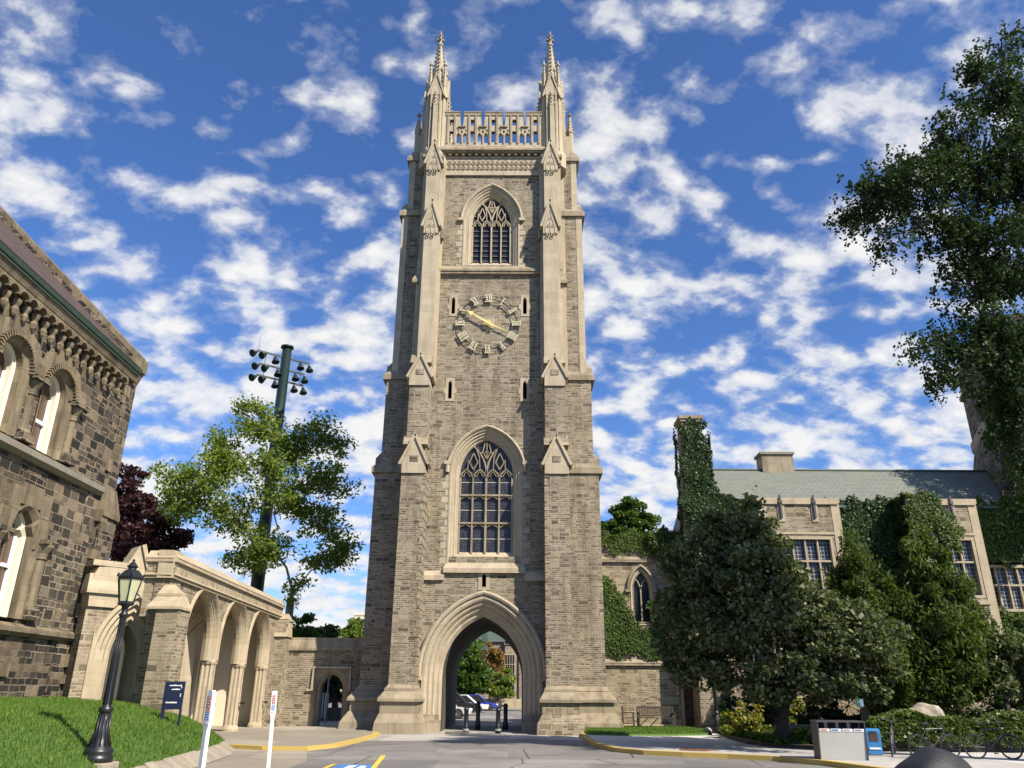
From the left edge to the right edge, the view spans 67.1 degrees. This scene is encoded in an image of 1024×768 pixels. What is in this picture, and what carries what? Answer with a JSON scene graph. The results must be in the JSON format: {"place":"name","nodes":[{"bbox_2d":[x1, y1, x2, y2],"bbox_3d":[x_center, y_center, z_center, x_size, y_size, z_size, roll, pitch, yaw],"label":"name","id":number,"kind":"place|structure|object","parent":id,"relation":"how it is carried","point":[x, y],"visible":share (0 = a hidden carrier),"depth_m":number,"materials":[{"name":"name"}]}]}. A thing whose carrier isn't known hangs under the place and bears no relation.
{"place":"outdoors","nodes":[
{"label":"outdoors","id":0,"kind":"place"},
{"bbox_2d":[0,695,224,767],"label":"lawn mound","id":1,"kind":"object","parent":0,"point":[62,758],"visible":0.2,"depth_m":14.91,"materials":[{"name":"green plant"}]},
{"bbox_2d":[95,761,118,767],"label":"lamp plinth","id":2,"kind":"structure","parent":1,"relation":"on","point":[114,764],"depth_m":14.31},
{"bbox_2d":[83,559,145,763],"bbox_3d":[-7.770,5.340,15.146,0.585,3.760,0.560,0,-22,0],"label":"street lamp","id":3,"kind":"object","parent":2,"relation":"on","point":[98,748],"visible":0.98,"depth_m":14.96,"materials":[{"name":"black metal"}]},
{"bbox_2d":[160,681,185,725],"bbox_3d":[-9.380,8.911,21.278,0.548,1.320,0.098,0,-22,0],"label":"navy sign","id":4,"kind":"object","parent":1,"relation":"on","point":[173,695],"visible":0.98,"depth_m":21.33,"materials":[{"name":"metal"}]},
{"bbox_2d":[211,726,373,745],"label":"pavement","id":5,"kind":"structure","parent":0,"point":[297,735],"depth_m":29.85,"materials":[{"name":"beige concrete"}]},
{"bbox_2d":[320,723,338,725],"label":"yard","id":6,"kind":"structure","parent":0,"point":[330,724],"depth_m":42.30,"materials":[{"name":"grey concrete"}]},
{"bbox_2d":[144,391,365,619],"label":"locust tree","id":7,"kind":"object","parent":6,"relation":"on","point":[223,458],"visible":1,"depth_m":46.19,"materials":[{"name":"green plant"}]},
{"bbox_2d":[324,678,329,723],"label":"signpost","id":8,"kind":"object","parent":6,"relation":"on","point":[326,701],"visible":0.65,"depth_m":43.51,"materials":[{"name":"metal"}]},
{"bbox_2d":[320,702,521,723],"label":"courtyard","id":9,"kind":"structure","parent":0,"point":[489,717],"depth_m":56.21,"materials":[{"name":"concrete"}]},
{"bbox_2d":[109,461,194,561],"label":"purple tree","id":10,"kind":"object","parent":9,"relation":"on","point":[133,529],"visible":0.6,"depth_m":49.62,"materials":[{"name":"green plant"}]},
{"bbox_2d":[248,336,312,591],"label":"floodlight mast","id":11,"kind":"object","parent":9,"relation":"on","point":[258,579],"visible":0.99,"depth_m":58.74,"materials":[{"name":"metal"}]},
{"bbox_2d":[292,612,322,637],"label":"young tree","id":12,"kind":"object","parent":9,"relation":"on","point":[300,631],"visible":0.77,"depth_m":47.48,"materials":[{"name":"green plant"}]},
{"bbox_2d":[305,623,340,637],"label":"tree","id":13,"kind":"object","parent":9,"relation":"on","point":[329,630],"visible":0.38,"depth_m":53.51,"materials":[{"name":"green plant"}]},
{"bbox_2d":[320,693,328,717],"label":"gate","id":14,"kind":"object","parent":9,"relation":"on","point":[323,705],"visible":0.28,"depth_m":47.02,"materials":[{"name":"metal"}]},
{"bbox_2d":[320,707,340,720],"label":"wall","id":15,"kind":"structure","parent":9,"relation":"on","point":[334,714],"depth_m":47.86,"materials":[{"name":"stone"}]},
{"bbox_2d":[323,675,342,707],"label":"dark tree","id":16,"kind":"object","parent":9,"relation":"on","point":[335,692],"visible":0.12,"depth_m":57.59,"materials":[{"name":"green plant"}]},
{"bbox_2d":[338,617,363,637],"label":"tree","id":17,"kind":"object","parent":9,"relation":"on","point":[354,627],"visible":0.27,"depth_m":113.56,"materials":[{"name":"green plant"}]},
{"bbox_2d":[456,705,471,718],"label":"parked car","id":18,"kind":"object","parent":9,"relation":"on","point":[460,712],"visible":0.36,"depth_m":52.61,"materials":[{"name":"silver metal"}]},
{"bbox_2d":[456,691,475,714],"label":"parked car","id":19,"kind":"object","parent":9,"relation":"on","point":[461,701],"visible":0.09,"depth_m":60.65,"materials":[{"name":"black paint"}]},
{"bbox_2d":[461,695,488,711],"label":"parked car","id":20,"kind":"object","parent":9,"relation":"on","point":[467,698],"visible":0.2,"depth_m":69.54,"materials":[{"name":"white paint"}]},
{"bbox_2d":[456,637,496,694],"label":"courtyard tree","id":21,"kind":"object","parent":9,"relation":"on","point":[473,672],"visible":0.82,"depth_m":83.38,"materials":[{"name":"green plant"}]},
{"bbox_2d":[464,694,497,710],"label":"parked car","id":22,"kind":"object","parent":9,"relation":"on","point":[481,699],"visible":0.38,"depth_m":76.97,"materials":[{"name":"blue paint"}]},
{"bbox_2d":[458,631,521,698],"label":"college building","id":23,"kind":"structure","parent":9,"relation":"on","point":[501,643],"depth_m":104.51,"materials":[{"name":"beige stone"}]},
{"bbox_2d":[502,654,514,674],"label":"window","id":24,"kind":"structure","parent":23,"relation":"in","point":[509,661],"depth_m":104.09,"materials":[{"name":"stone"}]},
{"bbox_2d":[480,641,505,698],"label":"courtyard tree","id":25,"kind":"object","parent":9,"relation":"on","point":[495,658],"visible":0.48,"depth_m":91.40,"materials":[{"name":"brown plant"}]},
{"bbox_2d":[478,667,516,706],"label":"courtyard tree","id":26,"kind":"object","parent":9,"relation":"on","point":[498,687],"visible":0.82,"depth_m":87.07,"materials":[{"name":"green plant"}]},
{"bbox_2d":[485,699,521,708],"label":"garden wall","id":27,"kind":"structure","parent":9,"relation":"on","point":[514,703],"depth_m":88.74,"materials":[{"name":"stone"}]},
{"bbox_2d":[517,658,518,698],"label":"lamp mast","id":28,"kind":"object","parent":9,"relation":"on","point":[517,679],"visible":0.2,"depth_m":93.29,"materials":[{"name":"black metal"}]},
{"bbox_2d":[600,496,661,538],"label":"tree","id":29,"kind":"object","parent":9,"relation":"on","point":[627,514],"visible":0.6,"depth_m":74.32,"materials":[{"name":"green plant"}]},
{"bbox_2d":[366,724,582,740],"bbox_3d":[-1.331,16.350,36.335,9.900,0.001,17.200,0,-22,0],"label":"concrete apron","id":30,"kind":"object","parent":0,"point":[487,731],"visible":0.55,"depth_m":32.32,"materials":[{"name":"beige concrete"}]},
{"bbox_2d":[445,731,469,733],"bbox_3d":[-2.395,15.383,34.036,1.100,0.080,1.100,0,-22,0],"label":"stone disc","id":31,"kind":"object","parent":30,"relation":"on","point":[454,732],"visible":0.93,"depth_m":33.66,"materials":[{"name":"stone"}]},
{"bbox_2d":[463,707,468,731],"bbox_3d":[-2.041,14.948,34.315,0.268,1.100,0.261,0,-22,0],"label":"bollard","id":32,"kind":"object","parent":30,"relation":"on","point":[466,716],"visible":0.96,"depth_m":34.23,"materials":[{"name":"black metal"}]},
{"bbox_2d":[475,701,480,729],"bbox_3d":[-1.668,16.277,37.874,0.260,1.280,0.253,0,-22,0],"label":"bollard","id":33,"kind":"object","parent":30,"relation":"on","point":[477,723],"visible":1,"depth_m":37.78,"materials":[{"name":"black metal"}]},
{"bbox_2d":[495,707,500,733],"bbox_3d":[-0.620,15.038,34.486,0.268,1.080,0.261,0,-22,0],"label":"bollard","id":34,"kind":"object","parent":30,"relation":"on","point":[498,726],"visible":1,"depth_m":34.38,"materials":[{"name":"black metal"}]},
{"bbox_2d":[503,703,507,729],"bbox_3d":[-0.318,16.395,38.034,0.260,1.200,0.253,0,-22,0],"label":"bollard","id":35,"kind":"object","parent":30,"relation":"on","point":[505,719],"visible":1,"depth_m":37.95,"materials":[{"name":"black metal"}]},
{"bbox_2d":[0,0,1023,628],"label":"sky","id":36,"kind":"structure","parent":0,"point":[215,177],"materials":[{"name":"blue"}]},
{"bbox_2d":[292,739,836,767],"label":"road","id":37,"kind":"structure","parent":0,"point":[509,753],"depth_m":21.77,"materials":[{"name":"grey asphalt"}]},
{"bbox_2d":[135,741,234,767],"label":"lawn kerb","id":38,"kind":"structure","parent":37,"relation":"on","point":[222,749],"depth_m":18.48,"materials":[{"name":"concrete"}]},
{"bbox_2d":[198,690,215,767],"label":"marker post","id":39,"kind":"object","parent":37,"relation":"on","point":[209,710],"visible":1,"depth_m":10.52,"materials":[{"name":"white paint"}]},
{"bbox_2d":[195,749,306,767],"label":"crossing","id":40,"kind":"object","parent":37,"relation":"on","point":[243,758],"visible":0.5,"depth_m":20.37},
{"bbox_2d":[266,691,276,767],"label":"marker post","id":41,"kind":"object","parent":37,"relation":"on","point":[273,704],"visible":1,"depth_m":16.04,"materials":[{"name":"white paint"}]},
{"bbox_2d":[229,731,379,750],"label":"kerb","id":42,"kind":"structure","parent":37,"relation":"on","point":[375,734],"depth_m":24.15,"materials":[{"name":"yellow paint"}]},
{"bbox_2d":[333,764,372,767],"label":"blue parking mark","id":43,"kind":"object","parent":37,"relation":"on","point":[346,765],"visible":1,"depth_m":18.92,"materials":[{"name":"paint"}]},
{"bbox_2d":[344,765,365,767],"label":"white parking symbol","id":44,"kind":"object","parent":43,"relation":"on","point":[350,766],"visible":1,"depth_m":18.63,"materials":[{"name":"paint"}]},
{"bbox_2d":[324,755,385,767],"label":"yellow parking lines","id":45,"kind":"object","parent":37,"relation":"on","point":[378,761],"visible":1,"depth_m":19.50,"materials":[{"name":"paint"}]},
{"bbox_2d":[581,733,888,767],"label":"kerb","id":46,"kind":"structure","parent":37,"relation":"on","point":[587,738],"depth_m":21.89,"materials":[{"name":"yellow paint"}]},
{"bbox_2d":[894,746,971,767],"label":"boulder","id":47,"kind":"object","parent":37,"relation":"on","point":[928,757],"visible":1,"depth_m":10.06,"materials":[{"name":"grey stone"}]},
{"bbox_2d":[585,725,710,733],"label":"grass","id":48,"kind":"structure","parent":0,"point":[629,729],"depth_m":32.81,"materials":[{"name":"green plant"}]},
{"bbox_2d":[585,731,711,735],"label":"curb","id":49,"kind":"structure","parent":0,"point":[655,734],"depth_m":31.19,"materials":[{"name":"grey concrete"}]},
{"bbox_2d":[621,706,634,726],"bbox_3d":[5.477,15.684,36.343,0.590,0.950,0.620,-3,-22,10],"label":"garden armchair","id":50,"kind":"object","parent":49,"relation":"on","point":[623,717],"visible":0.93,"depth_m":36.15,"materials":[{"name":"brown wood"}]},
{"bbox_2d":[636,706,675,726],"bbox_3d":[6.823,15.772,36.510,1.770,0.930,0.590,0,-22,0],"label":"park bench","id":51,"kind":"object","parent":49,"relation":"on","point":[673,715],"visible":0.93,"depth_m":36.79,"materials":[{"name":"brown wood"}]},
{"bbox_2d":[702,727,711,732],"bbox_3d":[8.177,14.511,32.285,0.413,0.263,0.351,0,-22,0],"label":"edging stone","id":52,"kind":"object","parent":49,"relation":"on","point":[707,729],"visible":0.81,"depth_m":32.19,"materials":[{"name":"beige stone"}]},
{"bbox_2d":[589,730,1023,767],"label":"pavement","id":53,"kind":"structure","parent":0,"point":[721,744],"depth_m":23.73,"materials":[{"name":"concrete"}]},
{"bbox_2d":[679,748,717,750],"bbox_3d":[5.543,11.106,23.423,1.346,0.006,1.044,-13,-25,29],"label":"tactile plate","id":54,"kind":"object","parent":53,"relation":"on","point":[688,749],"visible":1,"depth_m":23.47,"materials":[{"name":"metal"}]},
{"bbox_2d":[775,724,810,733],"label":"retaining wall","id":55,"kind":"structure","parent":53,"relation":"on","point":[792,726],"depth_m":27.20,"materials":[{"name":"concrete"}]},
{"bbox_2d":[809,720,868,760],"bbox_3d":[8.738,9.499,20.596,1.242,0.946,0.747,-2,-22,6],"label":"recycling station","id":56,"kind":"object","parent":53,"relation":"on","point":[839,739],"visible":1,"depth_m":20.34,"materials":[{"name":"grey paint"}]},
{"bbox_2d":[856,699,863,720],"bbox_3d":[10.559,10.086,23.250,0.216,1.116,0.030,0,-22,0],"label":"green sign","id":57,"kind":"object","parent":53,"relation":"on","point":[860,703],"visible":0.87,"depth_m":23.40,"materials":[{"name":"green metal"}]},
{"bbox_2d":[865,728,884,757],"bbox_3d":[10.058,9.981,21.471,0.425,0.720,0.408,-5,-22,13],"label":"newspaper box","id":58,"kind":"object","parent":53,"relation":"on","point":[874,742],"visible":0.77,"depth_m":21.32,"materials":[{"name":"blue paint"}]},
{"bbox_2d":[869,733,877,740],"bbox_3d":[10.016,9.777,21.368,0.221,0.216,0.013,-5,-22,13],"label":"window","id":59,"kind":"structure","parent":58,"relation":"in","point":[872,736],"depth_m":21.36,"materials":[{"name":"brown glass"}]},
{"bbox_2d":[728,728,1023,752],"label":"planting bed","id":60,"kind":"object","parent":53,"relation":"on","point":[759,743],"visible":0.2,"depth_m":24.30,"materials":[{"name":"soil"}]},
{"bbox_2d":[712,681,719,733],"bbox_3d":[8.505,12.892,32.379,0.503,3.234,0.482,0,-22,0],"label":"street lamp","id":61,"kind":"object","parent":60,"relation":"on","point":[715,728],"visible":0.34,"depth_m":31.97,"materials":[{"name":"black metal"}]},
{"bbox_2d":[717,701,773,737],"bbox_3d":[9.117,13.206,30.217,2.364,1.519,1.544,0,-22,0],"label":"flowering bush","id":62,"kind":"object","parent":60,"relation":"on","point":[731,725],"visible":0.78,"depth_m":29.98,"materials":[{"name":"yellow plant"}]},
{"bbox_2d":[712,695,810,728],"bbox_3d":[11.520,15.181,35.492,4.550,1.716,1.941,0,-22,0],"label":"foundation shrub","id":63,"kind":"object","parent":60,"relation":"on","point":[724,705],"visible":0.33,"depth_m":35.58,"materials":[{"name":"green plant"}]},
{"bbox_2d":[719,724,812,743],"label":"ground plants","id":64,"kind":"object","parent":60,"relation":"on","point":[804,738],"visible":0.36,"depth_m":26.04,"materials":[{"name":"green plant"}]},
{"bbox_2d":[789,698,805,723],"bbox_3d":[10.857,12.662,29.941,0.875,1.105,1.068,0,-22,0],"label":"flowering bush","id":65,"kind":"object","parent":64,"relation":"on","point":[802,708],"visible":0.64,"depth_m":29.67,"materials":[{"name":"yellow plant"}]},
{"bbox_2d":[647,496,915,739],"bbox_3d":[9.231,7.784,26.662,8.970,8.496,5.752,0,-22,0],"label":"maple tree","id":66,"kind":"object","parent":60,"relation":"on","point":[805,625],"visible":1,"depth_m":25.79,"materials":[{"name":"green plant"}]},
{"bbox_2d":[790,726,810,737],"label":"ground plants","id":67,"kind":"object","parent":60,"relation":"on","point":[796,730],"visible":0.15,"depth_m":26.75,"materials":[{"name":"green plant"}]},
{"bbox_2d":[801,692,876,720],"bbox_3d":[15.510,14.841,35.444,4.546,2.203,2.096,0,-22,0],"label":"foundation shrub","id":68,"kind":"object","parent":60,"relation":"on","point":[829,712],"visible":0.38,"depth_m":35.14,"materials":[{"name":"green plant"}]},
{"bbox_2d":[819,526,943,722],"bbox_3d":[15.666,10.435,33.394,5.274,8.700,4.568,0,-22,0],"label":"conifer","id":69,"kind":"object","parent":60,"relation":"on","point":[850,578],"visible":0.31,"depth_m":33.02,"materials":[{"name":"green plant"}]},
{"bbox_2d":[909,703,944,716],"bbox_3d":[14.021,11.286,25.937,1.098,1.058,1.066,18,-28,-37],"label":"boulder","id":70,"kind":"object","parent":60,"relation":"on","point":[929,709],"visible":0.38,"depth_m":25.80,"materials":[{"name":"beige stone"}]},
{"bbox_2d":[865,708,1023,748],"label":"clipped hedge","id":71,"kind":"object","parent":60,"relation":"on","point":[907,726],"visible":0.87,"depth_m":23.48,"materials":[{"name":"green plant"}]},
{"bbox_2d":[881,516,1011,715],"bbox_3d":[17.967,10.109,32.965,5.795,8.989,4.667,0,-22,0],"label":"conifer","id":72,"kind":"object","parent":60,"relation":"on","point":[949,611],"visible":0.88,"depth_m":31.82,"materials":[{"name":"green plant"}]},
{"bbox_2d":[943,688,1023,718],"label":"foundation shrub","id":73,"kind":"object","parent":60,"relation":"on","point":[1018,705],"visible":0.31,"depth_m":34.46,"materials":[{"name":"green plant"}]},
{"bbox_2d":[982,617,1023,710],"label":"dark shrub","id":74,"kind":"object","parent":60,"relation":"on","point":[1012,685],"visible":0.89,"depth_m":31.37,"materials":[{"name":"green plant"}]},
{"bbox_2d":[882,718,899,755],"bbox_3d":[10.912,10.139,22.139,0.504,0.955,1.566,-7,-23,28],"label":"bicycle","id":75,"kind":"object","parent":53,"relation":"on","point":[892,742],"visible":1,"depth_m":22.05,"materials":[{"name":"metal"}]},
{"bbox_2d":[823,19,1023,512],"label":"overhanging tree","id":76,"kind":"object","parent":53,"relation":"on","point":[941,164],"visible":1,"depth_m":23.02,"materials":[{"name":"green plant"}]},
{"bbox_2d":[908,720,960,755],"bbox_3d":[11.480,9.690,21.005,1.566,0.955,0.504,3,-18,-7],"label":"bicycle","id":77,"kind":"object","parent":53,"relation":"on","point":[926,729],"visible":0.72,"depth_m":21.00,"materials":[{"name":"metal"}]},
{"bbox_2d":[963,721,1022,759],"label":"bicycle","id":78,"kind":"object","parent":53,"relation":"on","point":[986,747],"visible":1,"depth_m":21.00,"materials":[{"name":"metal"}]},
{"bbox_2d":[958,313,1023,497],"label":"shaded gothic tower","id":79,"kind":"structure","parent":0,"point":[976,425],"depth_m":49.79,"materials":[{"name":"stone"}]},
{"bbox_2d":[979,360,1023,502],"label":"ivy","id":80,"kind":"object","parent":79,"relation":"attached to","point":[988,414],"visible":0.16,"depth_m":44.39,"materials":[{"name":"green plant"}]},
{"label":"ground","id":81,"kind":"structure","parent":0,"visible":0},
{"bbox_2d":[0,206,147,697],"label":"college building","id":82,"kind":"structure","parent":81,"relation":"on","point":[73,365],"depth_m":23.10,"materials":[{"name":"stone"}]},
{"bbox_2d":[0,353,5,391],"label":"window glass","id":83,"kind":"structure","parent":82,"relation":"in","point":[2,372],"depth_m":21.36,"materials":[{"name":"white glass"}]},
{"bbox_2d":[0,662,10,676],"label":"basement window","id":84,"kind":"structure","parent":82,"relation":"in","point":[4,667],"depth_m":20.74,"materials":[{"name":"stone"}]},
{"bbox_2d":[0,523,17,607],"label":"window glass","id":85,"kind":"structure","parent":82,"relation":"in","point":[9,548],"depth_m":21.66,"materials":[{"name":"white glass"}]},
{"bbox_2d":[29,386,50,449],"bbox_3d":[-14.154,0.891,22.931,0.100,2.370,1.100,1,-22,-1],"label":"window glass","id":86,"kind":"structure","parent":82,"relation":"in","point":[44,406],"depth_m":23.24,"materials":[{"name":"white glass"}]},
{"bbox_2d":[62,544,293,731],"bbox_3d":[-12.872,10.848,31.108,4.450,6.173,16.620,1,-22,-2],"label":"memorial arcade","id":87,"kind":"object","parent":81,"relation":"on","point":[200,629],"visible":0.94,"depth_m":26.19,"materials":[{"name":"stone"}]},
{"bbox_2d":[281,637,362,725],"bbox_3d":[-9.356,14.957,38.682,4.800,4.220,0.870,0,-22,0],"label":"doorway wall","id":88,"kind":"structure","parent":81,"relation":"on","point":[314,665],"depth_m":38.54,"materials":[{"name":"stone"}]},
{"bbox_2d":[353,612,364,626],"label":"concrete tower block","id":89,"kind":"structure","parent":81,"relation":"on","point":[359,614],"depth_m":192.45,"materials":[{"name":"beige paint"}]},
{"bbox_2d":[338,32,623,735],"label":"clock tower","id":90,"kind":"structure","parent":81,"relation":"on","point":[486,470],"depth_m":40.28,"materials":[{"name":"stone"}]},
{"bbox_2d":[439,424,529,563],"bbox_3d":[-1.328,5.575,39.310,4.498,7.224,0.680,0,-22,0],"label":"window frame","id":91,"kind":"structure","parent":90,"relation":"in","point":[485,507],"depth_m":39.36,"materials":[{"name":"stone"}]},
{"bbox_2d":[456,183,524,265],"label":"window frame","id":92,"kind":"structure","parent":90,"relation":"in","point":[491,229],"depth_m":45.55,"materials":[{"name":"stone"}]},
{"bbox_2d":[601,539,694,727],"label":"chapel wing","id":93,"kind":"structure","parent":81,"relation":"on","point":[633,681],"depth_m":38.59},
{"bbox_2d":[601,527,654,558],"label":"ivy","id":94,"kind":"object","parent":93,"relation":"attached to","point":[608,537],"visible":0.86,"depth_m":40.77,"materials":[{"name":"green plant"}]},
{"bbox_2d":[625,564,657,624],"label":"lancet window","id":95,"kind":"structure","parent":93,"relation":"in","point":[641,595],"depth_m":40.15,"materials":[{"name":"stone"}]},
{"bbox_2d":[602,573,682,661],"bbox_3d":[6.550,11.834,39.410,4.830,4.492,0.352,0,-22,0],"label":"ivy","id":96,"kind":"object","parent":93,"relation":"attached to","point":[622,612],"visible":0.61,"depth_m":39.17,"materials":[{"name":"green plant"}]},
{"bbox_2d":[646,524,684,583],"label":"ivy","id":97,"kind":"object","parent":93,"relation":"attached to","point":[663,534],"visible":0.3,"depth_m":40.55,"materials":[{"name":"green plant"}]},
{"bbox_2d":[674,678,694,727],"bbox_3d":[8.911,15.743,38.102,1.750,2.396,0.450,0,-22,0],"label":"door","id":98,"kind":"structure","parent":93,"relation":"in","point":[687,706],"depth_m":38.07,"materials":[{"name":"brown wood"}]},
{"bbox_2d":[674,415,731,729],"bbox_3d":[9.755,9.318,39.773,1.550,15.780,1.610,0,-22,0],"label":"ivy chimney","id":99,"kind":"object","parent":81,"relation":"on","point":[703,702],"visible":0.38,"depth_m":36.99,"materials":[{"name":"stone"}]},
{"bbox_2d":[672,417,741,600],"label":"ivy","id":100,"kind":"object","parent":99,"relation":"attached to","point":[694,461],"visible":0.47,"depth_m":40.55,"materials":[{"name":"green plant"}]},
{"bbox_2d":[673,452,1023,725],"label":"great hall","id":101,"kind":"structure","parent":81,"relation":"on","point":[804,511],"depth_m":40.64,"materials":[{"name":"beige stone"}]},
{"bbox_2d":[726,485,769,647],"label":"ivy","id":102,"kind":"object","parent":101,"relation":"attached to","point":[745,494],"visible":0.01,"depth_m":40.99,"materials":[{"name":"green plant"}]},
{"bbox_2d":[824,491,911,714],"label":"ivy","id":103,"kind":"object","parent":101,"relation":"attached to","point":[887,523],"visible":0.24,"depth_m":41.10,"materials":[{"name":"green plant"}]},
{"bbox_2d":[891,488,968,554],"bbox_3d":[21.885,7.438,40.738,3.292,3.452,2.372,0,-22,0],"label":"ivy","id":104,"kind":"object","parent":101,"relation":"attached to","point":[951,531],"visible":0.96,"depth_m":39.88,"materials":[{"name":"green plant"}]},
{"bbox_2d":[971,493,1023,693],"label":"ivy","id":105,"kind":"object","parent":101,"relation":"attached to","point":[1010,548],"visible":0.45,"depth_m":40.98,"materials":[{"name":"green plant"}]},
{"bbox_2d":[989,565,1023,611],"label":"window","id":106,"kind":"structure","parent":101,"relation":"in","point":[1009,583],"depth_m":40.44,"materials":[{"name":"stone"}]}
]}

